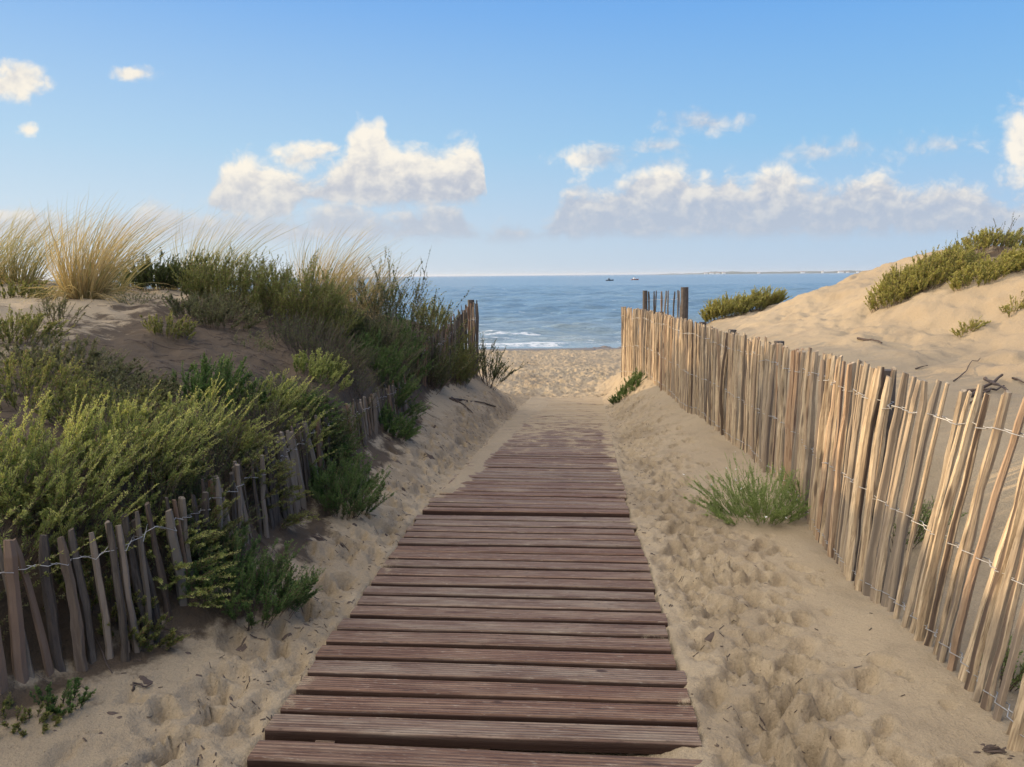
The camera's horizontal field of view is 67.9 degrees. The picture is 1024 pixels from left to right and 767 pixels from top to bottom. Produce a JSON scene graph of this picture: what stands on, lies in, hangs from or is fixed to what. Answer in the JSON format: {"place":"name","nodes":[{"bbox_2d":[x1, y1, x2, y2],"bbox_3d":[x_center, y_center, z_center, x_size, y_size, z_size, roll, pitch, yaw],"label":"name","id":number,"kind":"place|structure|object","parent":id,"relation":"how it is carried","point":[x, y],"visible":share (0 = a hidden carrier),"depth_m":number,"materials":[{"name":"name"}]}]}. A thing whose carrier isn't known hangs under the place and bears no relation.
{"place":"outdoors","nodes":[
{"label":"outdoors","id":0,"kind":"place"},
{"bbox_2d":[45,273,856,348],"bbox_3d":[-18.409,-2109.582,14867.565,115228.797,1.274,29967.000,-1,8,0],"label":"sea","id":1,"kind":"structure","parent":0,"point":[551,311],"depth_m":120.27,"materials":[{"name":"liquid"}]},
{"bbox_2d":[0,245,1023,766],"bbox_3d":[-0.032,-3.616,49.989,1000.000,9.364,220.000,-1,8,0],"label":"ground","id":2,"kind":"structure","parent":0,"point":[864,713],"depth_m":4.10,"materials":[{"name":"beige sand"}]},
{"bbox_2d":[0,274,61,299],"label":"shrub","id":3,"kind":"object","parent":2,"relation":"on","point":[12,290],"visible":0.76,"depth_m":7.44,"materials":[{"name":"green plant"}]},
{"bbox_2d":[0,692,66,736],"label":"weed","id":4,"kind":"object","parent":2,"relation":"on","point":[58,718],"visible":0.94,"depth_m":2.63,"materials":[{"name":"green plant"}]},
{"bbox_2d":[0,207,67,286],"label":"marram grass","id":5,"kind":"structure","parent":2,"relation":"on","point":[6,260],"depth_m":8.54,"materials":[{"name":"beige plant"}]},
{"bbox_2d":[0,304,75,345],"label":"shrub","id":6,"kind":"object","parent":2,"relation":"on","point":[30,328],"visible":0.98,"depth_m":5.55,"materials":[{"name":"green plant"}]},
{"bbox_2d":[0,345,108,410],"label":"shrub","id":7,"kind":"object","parent":2,"relation":"on","point":[28,381],"visible":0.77,"depth_m":4.22,"materials":[{"name":"green plant"}]},
{"bbox_2d":[0,393,111,597],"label":"shrub","id":8,"kind":"object","parent":2,"relation":"on","point":[18,460],"visible":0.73,"depth_m":3.03,"materials":[{"name":"green plant"}]},
{"bbox_2d":[0,200,111,285],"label":"marram grass","id":9,"kind":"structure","parent":2,"relation":"on","point":[31,275],"depth_m":8.79,"materials":[{"name":"beige plant"}]},
{"bbox_2d":[29,677,95,715],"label":"weed","id":10,"kind":"object","parent":2,"relation":"on","point":[71,693],"visible":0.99,"depth_m":2.73,"materials":[{"name":"green plant"}]},
{"bbox_2d":[35,288,92,326],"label":"shrub","id":11,"kind":"object","parent":2,"relation":"on","point":[59,309],"visible":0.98,"depth_m":6.13,"materials":[{"name":"green plant"}]},
{"bbox_2d":[0,333,153,383],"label":"shrub","id":12,"kind":"object","parent":2,"relation":"on","point":[93,355],"visible":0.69,"depth_m":5.03,"materials":[{"name":"green plant"}]},
{"bbox_2d":[0,384,177,567],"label":"shrub","id":13,"kind":"object","parent":2,"relation":"on","point":[62,486],"visible":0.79,"depth_m":3.17,"materials":[{"name":"green plant"}]},
{"bbox_2d":[0,472,189,651],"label":"shrub","id":14,"kind":"object","parent":2,"relation":"on","point":[139,638],"visible":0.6,"depth_m":3.08,"materials":[{"name":"green plant"}]},
{"bbox_2d":[13,192,203,304],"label":"marram grass","id":15,"kind":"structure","parent":2,"relation":"on","point":[76,284],"depth_m":7.41,"materials":[{"name":"beige plant"}]},
{"bbox_2d":[21,376,195,443],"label":"shrub","id":16,"kind":"object","parent":2,"relation":"on","point":[51,411],"visible":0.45,"depth_m":4.08,"materials":[{"name":"green plant"}]},
{"bbox_2d":[49,206,201,295],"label":"marram grass","id":17,"kind":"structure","parent":2,"relation":"on","point":[131,276],"depth_m":8.59,"materials":[{"name":"beige plant"}]},
{"bbox_2d":[60,361,192,404],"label":"shrub","id":18,"kind":"object","parent":2,"relation":"on","point":[146,381],"visible":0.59,"depth_m":4.73,"materials":[{"name":"green plant"}]},
{"bbox_2d":[131,682,152,691],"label":"twig","id":19,"kind":"object","parent":2,"relation":"on","point":[133,686],"visible":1,"depth_m":2.91,"materials":[{"name":"brown wood"}]},
{"bbox_2d":[62,380,239,495],"bbox_3d":[-1.707,0.274,3.633,0.762,0.509,0.711,-1,8,0],"label":"shrub","id":20,"kind":"object","parent":2,"relation":"on","point":[129,413],"visible":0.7,"depth_m":3.59,"materials":[{"name":"green plant"}]},
{"bbox_2d":[85,435,221,560],"bbox_3d":[-1.631,0.548,3.462,0.485,0.642,0.537,-7,10,-38],"label":"shrub","id":21,"kind":"object","parent":2,"relation":"on","point":[145,490],"visible":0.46,"depth_m":3.40,"materials":[{"name":"green plant"}]},
{"bbox_2d":[114,247,217,291],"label":"shrub","id":22,"kind":"object","parent":2,"relation":"on","point":[157,276],"visible":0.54,"depth_m":9.25,"materials":[{"name":"green plant"}]},
{"bbox_2d":[139,311,199,340],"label":"shrub","id":23,"kind":"object","parent":2,"relation":"on","point":[185,327],"visible":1,"depth_m":6.26,"materials":[{"name":"green plant"}]},
{"bbox_2d":[109,430,245,561],"bbox_3d":[-1.616,0.553,3.612,0.648,0.691,0.407,-2,8,-12],"label":"shrub","id":24,"kind":"object","parent":2,"relation":"on","point":[218,508],"visible":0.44,"depth_m":3.56,"materials":[{"name":"green plant"}]},
{"bbox_2d":[137,491,252,608],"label":"shrub","id":25,"kind":"object","parent":2,"relation":"on","point":[204,558],"visible":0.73,"depth_m":3.37,"materials":[{"name":"green plant"}]},
{"bbox_2d":[140,452,264,566],"bbox_3d":[-1.440,0.595,3.592,0.542,0.596,0.397,-7,11,-40],"label":"shrub","id":26,"kind":"object","parent":2,"relation":"on","point":[222,538],"visible":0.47,"depth_m":3.58,"materials":[{"name":"green plant"}]},
{"bbox_2d":[0,376,407,694],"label":"paling fence","id":27,"kind":"object","parent":2,"relation":"on","point":[12,559],"visible":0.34,"depth_m":3.11,"materials":[{"name":"wood"}]},
{"bbox_2d":[146,401,268,512],"bbox_3d":[-1.597,0.396,4.047,0.613,0.647,0.478,-1,8,0],"label":"shrub","id":28,"kind":"object","parent":2,"relation":"on","point":[226,467],"visible":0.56,"depth_m":3.99,"materials":[{"name":"green plant"}]},
{"bbox_2d":[157,351,269,412],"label":"shrub","id":29,"kind":"object","parent":2,"relation":"on","point":[202,380],"visible":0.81,"depth_m":4.87,"materials":[{"name":"green plant"}]},
{"bbox_2d":[161,284,272,330],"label":"shrub","id":30,"kind":"object","parent":2,"relation":"on","point":[197,309],"visible":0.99,"depth_m":7.06,"materials":[{"name":"green plant"}]},
{"bbox_2d":[0,275,437,639],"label":"ground cover","id":31,"kind":"object","parent":2,"relation":"on","point":[134,392],"visible":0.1,"depth_m":4.74,"materials":[{"name":"green plant"}]},
{"bbox_2d":[0,287,439,687],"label":"twig litter","id":32,"kind":"object","parent":2,"relation":"on","point":[351,395],"visible":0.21,"depth_m":5.96,"materials":[{"name":"brown wood"}]},
{"bbox_2d":[157,372,301,487],"bbox_3d":[-1.572,0.282,4.243,0.754,0.653,0.560,-4,9,-22],"label":"shrub","id":33,"kind":"object","parent":2,"relation":"on","point":[191,404],"visible":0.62,"depth_m":4.21,"materials":[{"name":"green plant"}]},
{"bbox_2d":[150,204,311,292],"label":"marram grass","id":34,"kind":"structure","parent":2,"relation":"on","point":[222,252],"depth_m":10.46,"materials":[{"name":"beige plant"}]},
{"bbox_2d":[164,244,301,314],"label":"shrub","id":35,"kind":"object","parent":2,"relation":"on","point":[200,280],"visible":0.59,"depth_m":8.02,"materials":[{"name":"green plant"}]},
{"bbox_2d":[178,524,325,629],"bbox_3d":[-1.235,0.897,3.578,0.658,0.488,0.642,-7,10,-39],"label":"shrub","id":36,"kind":"object","parent":2,"relation":"on","point":[295,591],"visible":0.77,"depth_m":3.54,"materials":[{"name":"green plant"}]},
{"bbox_2d":[213,376,319,457],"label":"shrub","id":37,"kind":"object","parent":2,"relation":"on","point":[254,413],"visible":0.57,"depth_m":4.75,"materials":[{"name":"green plant"}]},
{"bbox_2d":[218,421,319,530],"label":"shrub","id":38,"kind":"object","parent":2,"relation":"on","point":[278,475],"visible":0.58,"depth_m":4.34,"materials":[{"name":"green plant"}]},
{"bbox_2d":[238,369,335,466],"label":"shrub","id":39,"kind":"object","parent":2,"relation":"on","point":[294,395],"visible":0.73,"depth_m":5.04,"materials":[{"name":"green plant"}]},
{"bbox_2d":[251,365,335,411],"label":"shrub","id":40,"kind":"object","parent":2,"relation":"on","point":[297,380],"visible":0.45,"depth_m":5.65,"materials":[{"name":"green plant"}]},
{"bbox_2d":[301,507,316,518],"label":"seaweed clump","id":41,"kind":"object","parent":2,"relation":"on","point":[303,510],"visible":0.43,"depth_m":4.79,"materials":[{"name":"brown plant"}]},
{"bbox_2d":[243,249,376,344],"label":"shrub","id":42,"kind":"object","parent":2,"relation":"on","point":[330,304],"visible":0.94,"depth_m":7.78,"materials":[{"name":"green plant"}]},
{"bbox_2d":[310,533,326,540],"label":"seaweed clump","id":43,"kind":"object","parent":2,"relation":"on","point":[320,538],"visible":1,"depth_m":4.50,"materials":[{"name":"brown plant"}]},
{"bbox_2d":[292,347,353,392],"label":"shrub","id":44,"kind":"object","parent":2,"relation":"on","point":[317,366],"visible":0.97,"depth_m":6.38,"materials":[{"name":"green plant"}]},
{"bbox_2d":[263,306,389,382],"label":"shrub","id":45,"kind":"object","parent":2,"relation":"on","point":[307,336],"visible":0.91,"depth_m":6.97,"materials":[{"name":"green plant"}]},
{"bbox_2d":[288,382,373,474],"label":"shrub","id":46,"kind":"object","parent":2,"relation":"on","point":[345,444],"visible":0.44,"depth_m":5.46,"materials":[{"name":"green plant"}]},
{"bbox_2d":[308,391,369,474],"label":"shrub","id":47,"kind":"object","parent":2,"relation":"on","point":[337,429],"visible":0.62,"depth_m":5.55,"materials":[{"name":"green plant"}]},
{"bbox_2d":[308,343,382,414],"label":"shrub","id":48,"kind":"object","parent":2,"relation":"on","point":[357,378],"visible":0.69,"depth_m":6.76,"materials":[{"name":"green plant"}]},
{"bbox_2d":[284,224,411,317],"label":"marram grass","id":49,"kind":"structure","parent":2,"relation":"on","point":[340,273],"depth_m":9.49,"materials":[{"name":"plant"}]},
{"bbox_2d":[308,445,394,519],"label":"shrub","id":50,"kind":"object","parent":2,"relation":"on","point":[352,479],"visible":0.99,"depth_m":4.98,"materials":[{"name":"green plant"}]},
{"bbox_2d":[322,244,418,322],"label":"marram grass","id":51,"kind":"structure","parent":2,"relation":"on","point":[370,287],"depth_m":10.02,"materials":[{"name":"plant"}]},
{"bbox_2d":[340,308,421,379],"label":"shrub","id":52,"kind":"object","parent":2,"relation":"on","point":[364,329],"visible":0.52,"depth_m":8.35,"materials":[{"name":"green plant"}]},
{"bbox_2d":[333,295,429,379],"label":"shrub","id":53,"kind":"object","parent":2,"relation":"on","point":[389,330],"visible":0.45,"depth_m":8.59,"materials":[{"name":"green plant"}]},
{"bbox_2d":[348,328,431,420],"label":"shrub","id":54,"kind":"object","parent":2,"relation":"on","point":[406,389],"visible":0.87,"depth_m":7.87,"materials":[{"name":"green plant"}]},
{"bbox_2d":[344,246,443,325],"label":"shrub","id":55,"kind":"object","parent":2,"relation":"on","point":[393,289],"visible":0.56,"depth_m":10.17,"materials":[{"name":"green plant"}]},
{"bbox_2d":[378,402,422,440],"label":"shrub","id":56,"kind":"object","parent":2,"relation":"on","point":[392,427],"visible":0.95,"depth_m":7.15,"materials":[{"name":"green plant"}]},
{"bbox_2d":[381,310,436,381],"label":"shrub","id":57,"kind":"object","parent":2,"relation":"on","point":[415,344],"visible":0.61,"depth_m":9.29,"materials":[{"name":"green plant"}]},
{"bbox_2d":[348,248,480,394],"bbox_3d":[-1.244,-0.804,9.800,1.572,1.940,1.701,-6,10,-33],"label":"shrub","id":58,"kind":"object","parent":2,"relation":"on","point":[412,325],"visible":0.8,"depth_m":9.85,"materials":[{"name":"green plant"}]},
{"bbox_2d":[421,452,434,459],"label":"seaweed clump","id":59,"kind":"object","parent":2,"relation":"on","point":[431,456],"visible":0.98,"depth_m":7.17,"materials":[{"name":"brown plant"}]},
{"bbox_2d":[419,331,464,392],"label":"shrub","id":60,"kind":"object","parent":2,"relation":"on","point":[443,376],"visible":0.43,"depth_m":10.16,"materials":[{"name":"green plant"}]},
{"bbox_2d":[409,296,481,381],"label":"shrub","id":61,"kind":"object","parent":2,"relation":"on","point":[442,320],"visible":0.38,"depth_m":11.56,"materials":[{"name":"green plant"}]},
{"bbox_2d":[416,300,478,388],"bbox_3d":[-0.873,-0.383,11.297,0.257,1.608,3.547,1,8,9],"label":"paling fence","id":62,"kind":"object","parent":2,"relation":"on","point":[471,314],"visible":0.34,"depth_m":11.48,"materials":[{"name":"wood"}]},
{"bbox_2d":[451,397,472,412],"bbox_3d":[-0.667,0.287,10.166,0.417,0.190,0.044,6,11,40],"label":"root","id":63,"kind":"object","parent":2,"relation":"on","point":[462,404],"visible":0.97,"depth_m":10.15,"materials":[{"name":"brown wood"}]},
{"bbox_2d":[446,329,486,387],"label":"shrub","id":64,"kind":"object","parent":2,"relation":"on","point":[466,375],"visible":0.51,"depth_m":11.36,"materials":[{"name":"green plant"}]},
{"bbox_2d":[449,397,495,406],"bbox_3d":[-0.547,0.272,10.862,0.048,0.384,1.558,3,9,21],"label":"root","id":65,"kind":"object","parent":2,"relation":"on","point":[459,399],"visible":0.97,"depth_m":10.70,"materials":[{"name":"brown wood"}]},
{"bbox_2d":[247,740,702,766],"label":"boardwalk","id":66,"kind":"structure","parent":2,"relation":"on","point":[270,753],"depth_m":2.54,"materials":[{"name":"brown wood"}]},
{"bbox_2d":[53,388,904,766],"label":"sand litter","id":67,"kind":"object","parent":2,"relation":"on","point":[384,558],"visible":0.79,"depth_m":3.49,"materials":[{"name":"plant"}]},
{"bbox_2d":[265,515,701,755],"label":"boardwalk","id":68,"kind":"structure","parent":2,"relation":"on","point":[537,633],"depth_m":3.30,"materials":[{"name":"brown wood"}]},
{"bbox_2d":[475,332,527,390],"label":"shrub","id":69,"kind":"object","parent":2,"relation":"on","point":[496,373],"visible":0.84,"depth_m":12.88,"materials":[{"name":"green plant"}]},
{"bbox_2d":[422,399,628,517],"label":"boardwalk","id":70,"kind":"structure","parent":2,"relation":"on","point":[554,458],"depth_m":7.03,"materials":[{"name":"brown wood"}]},
{"bbox_2d":[607,367,647,403],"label":"plant","id":71,"kind":"object","parent":2,"relation":"on","point":[622,391],"visible":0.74,"depth_m":13.40,"materials":[{"name":"green plant"}]},
{"bbox_2d":[643,287,687,321],"bbox_3d":[3.458,-1.243,17.280,1.117,1.886,0.177,5,10,36],"label":"paling fence","id":72,"kind":"object","parent":2,"relation":"on","point":[682,310],"visible":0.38,"depth_m":17.07,"materials":[{"name":"wood"}]},
{"bbox_2d":[699,292,759,323],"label":"shrub","id":73,"kind":"object","parent":2,"relation":"on","point":[726,307],"visible":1,"depth_m":13.97,"materials":[{"name":"green plant"}]},
{"bbox_2d":[676,446,810,524],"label":"flowering plant","id":74,"kind":"object","parent":2,"relation":"on","point":[751,501],"visible":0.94,"depth_m":5.25,"materials":[{"name":"green plant"}]},
{"bbox_2d":[733,285,791,311],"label":"shrub","id":75,"kind":"object","parent":2,"relation":"on","point":[765,298],"visible":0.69,"depth_m":14.11,"materials":[{"name":"green plant"}]},
{"bbox_2d":[779,463,802,500],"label":"weed","id":76,"kind":"object","parent":2,"relation":"on","point":[794,486],"visible":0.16,"depth_m":5.56,"materials":[{"name":"green plant"}]},
{"bbox_2d":[621,306,1023,760],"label":"paling fence","id":77,"kind":"object","parent":2,"relation":"on","point":[655,350],"visible":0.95,"depth_m":3.90,"materials":[{"name":"wood"}]},
{"bbox_2d":[857,337,881,343],"bbox_3d":[3.998,-0.484,8.495,0.046,0.042,0.425,-2,8,-13],"label":"driftwood stick","id":78,"kind":"object","parent":2,"relation":"on","point":[863,339],"visible":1,"depth_m":8.53,"materials":[{"name":"brown wood"}]},
{"bbox_2d":[864,256,938,311],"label":"shrub","id":79,"kind":"object","parent":2,"relation":"on","point":[885,288],"visible":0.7,"depth_m":9.57,"materials":[{"name":"green plant"}]},
{"bbox_2d":[889,260,937,299],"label":"dry stalk","id":80,"kind":"object","parent":2,"relation":"on","point":[917,277],"visible":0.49,"depth_m":9.43,"materials":[{"name":"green plant"}]},
{"bbox_2d":[890,493,968,551],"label":"weed","id":81,"kind":"object","parent":2,"relation":"on","point":[925,514],"visible":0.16,"depth_m":4.38,"materials":[{"name":"green plant"}]},
{"bbox_2d":[895,240,986,297],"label":"shrub","id":82,"kind":"object","parent":2,"relation":"on","point":[948,259],"visible":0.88,"depth_m":9.25,"materials":[{"name":"green plant"}]},
{"bbox_2d":[953,358,979,381],"bbox_3d":[3.979,-0.126,6.634,0.022,0.126,0.879,7,11,43],"label":"driftwood stick","id":83,"kind":"object","parent":2,"relation":"on","point":[965,371],"visible":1,"depth_m":6.54,"materials":[{"name":"wood"}]},
{"bbox_2d":[949,315,990,336],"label":"plant","id":84,"kind":"object","parent":2,"relation":"on","point":[972,324],"visible":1,"depth_m":7.97,"materials":[{"name":"green plant"}]},
{"bbox_2d":[954,225,995,251],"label":"dry stalk","id":85,"kind":"object","parent":2,"relation":"on","point":[970,240],"visible":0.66,"depth_m":9.65,"materials":[{"name":"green plant"}]},
{"bbox_2d":[966,388,990,392],"bbox_3d":[3.586,0.059,5.875,0.196,0.061,0.033,7,11,44],"label":"driftwood stick","id":86,"kind":"object","parent":2,"relation":"on","point":[972,390],"visible":0.48,"depth_m":5.88,"materials":[{"name":"brown wood"}]},
{"bbox_2d":[934,225,1023,257],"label":"shrub","id":87,"kind":"object","parent":2,"relation":"on","point":[984,244],"visible":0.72,"depth_m":9.71,"materials":[{"name":"green plant"}]},
{"bbox_2d":[946,243,1023,290],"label":"shrub","id":88,"kind":"object","parent":2,"relation":"on","point":[984,270],"visible":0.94,"depth_m":8.65,"materials":[{"name":"green plant"}]},
{"bbox_2d":[971,374,1002,396],"bbox_3d":[3.703,0.014,5.911,0.574,0.133,0.046,-6,10,-36],"label":"driftwood stick","id":89,"kind":"object","parent":2,"relation":"on","point":[989,384],"visible":0.63,"depth_m":5.92,"materials":[{"name":"brown wood"}]},
{"bbox_2d":[983,377,1007,390],"bbox_3d":[3.706,0.007,5.812,0.035,0.036,0.738,2,9,19],"label":"driftwood stick","id":90,"kind":"object","parent":89,"relation":"on","point":[993,382],"visible":0.88,"depth_m":5.85,"materials":[{"name":"wood"}]},
{"bbox_2d":[982,385,1004,395],"bbox_3d":[3.644,0.077,5.800,0.510,0.089,0.035,-7,10,-37],"label":"driftwood stick","id":91,"kind":"object","parent":2,"relation":"on","point":[989,390],"visible":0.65,"depth_m":5.82,"materials":[{"name":"brown wood"}]},
{"bbox_2d":[980,636,1023,691],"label":"weed","id":92,"kind":"object","parent":2,"relation":"on","point":[1015,682],"visible":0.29,"depth_m":2.87,"materials":[{"name":"green plant"}]},
{"bbox_2d":[992,215,1023,252],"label":"dry stalk","id":93,"kind":"object","parent":2,"relation":"on","point":[1004,234],"visible":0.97,"depth_m":9.44,"materials":[{"name":"green plant"}]},
{"bbox_2d":[999,291,1023,316],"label":"plant","id":94,"kind":"object","parent":2,"relation":"on","point":[1020,306],"visible":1,"depth_m":7.86,"materials":[{"name":"green plant"}]},
{"bbox_2d":[1000,247,1023,271],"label":"shrub","id":95,"kind":"object","parent":2,"relation":"on","point":[1020,265],"visible":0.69,"depth_m":8.42,"materials":[{"name":"green plant"}]},
{"bbox_2d":[0,0,1023,279],"label":"sky","id":96,"kind":"structure","parent":0,"point":[510,137],"materials":[{"name":"blue"}]},
{"bbox_2d":[652,270,861,274],"bbox_3d":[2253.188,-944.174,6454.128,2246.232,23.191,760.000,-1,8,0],"label":"hills","id":97,"kind":"structure","parent":0,"point":[784,272],"depth_m":6113.33,"materials":[{"name":"grey"}]},
{"bbox_2d":[973,744,1006,753],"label":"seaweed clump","id":98,"kind":"object","parent":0,"point":[994,749],"visible":1,"depth_m":2.53,"materials":[{"name":"brown plant"}]}
]}

